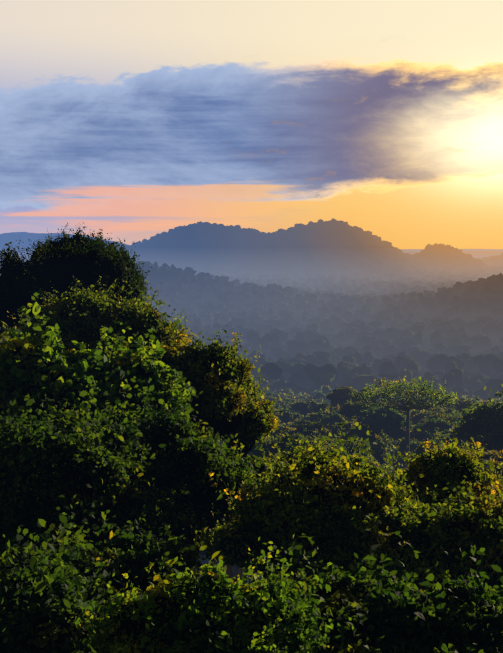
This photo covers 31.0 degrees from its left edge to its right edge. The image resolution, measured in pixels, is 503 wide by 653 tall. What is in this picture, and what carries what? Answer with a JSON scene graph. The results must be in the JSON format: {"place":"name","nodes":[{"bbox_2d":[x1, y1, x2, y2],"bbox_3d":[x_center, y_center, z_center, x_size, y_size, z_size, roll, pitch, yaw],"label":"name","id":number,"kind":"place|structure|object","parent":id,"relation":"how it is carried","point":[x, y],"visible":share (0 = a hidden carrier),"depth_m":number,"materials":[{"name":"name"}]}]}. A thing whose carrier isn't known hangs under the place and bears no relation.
{"place":"outdoors","nodes":[
{"label":"outdoors","id":0,"kind":"place"},
{"bbox_2d":[0,232,502,648],"bbox_3d":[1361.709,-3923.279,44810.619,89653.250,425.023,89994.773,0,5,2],"label":"ground terrain","id":1,"kind":"structure","parent":0,"point":[12,237],"depth_m":12770.48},
{"bbox_2d":[0,218,502,298],"bbox_3d":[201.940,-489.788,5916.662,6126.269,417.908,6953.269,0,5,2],"label":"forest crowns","id":2,"kind":"object","parent":1,"relation":"on","point":[333,256],"visible":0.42,"depth_m":5444.04,"materials":[{"name":"plant"}]},
{"bbox_2d":[0,222,502,652],"bbox_3d":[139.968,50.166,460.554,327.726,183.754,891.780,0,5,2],"label":"trees","id":3,"kind":"object","parent":1,"relation":"on","point":[131,459],"depth_m":27.56,"materials":[{"name":"green plant"}]},
{"bbox_2d":[0,234,502,652],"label":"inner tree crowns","id":4,"kind":"object","parent":3,"relation":"attached to","point":[223,426],"visible":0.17,"depth_m":27.02,"materials":[{"name":"green plant"}]},
{"bbox_2d":[146,277,499,386],"bbox_3d":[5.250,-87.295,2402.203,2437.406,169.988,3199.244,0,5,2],"label":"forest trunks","id":5,"kind":"object","parent":1,"relation":"on","point":[353,341],"depth_m":1857.81,"materials":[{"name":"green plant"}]},
{"bbox_2d":[0,263,502,400],"bbox_3d":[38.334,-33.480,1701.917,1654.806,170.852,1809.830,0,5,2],"label":"forested hills","id":6,"kind":"structure","parent":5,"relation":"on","point":[320,348],"depth_m":1599.68,"materials":[{"name":"plant"}]},
{"bbox_2d":[199,383,502,561],"bbox_3d":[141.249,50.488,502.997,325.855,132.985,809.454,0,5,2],"label":"trees","id":7,"kind":"object","parent":1,"relation":"on","point":[383,422],"visible":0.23,"depth_m":317.88,"materials":[{"name":"green plant"}]},
{"bbox_2d":[0,0,502,248],"label":"sky","id":8,"kind":"structure","parent":0,"point":[129,120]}
]}

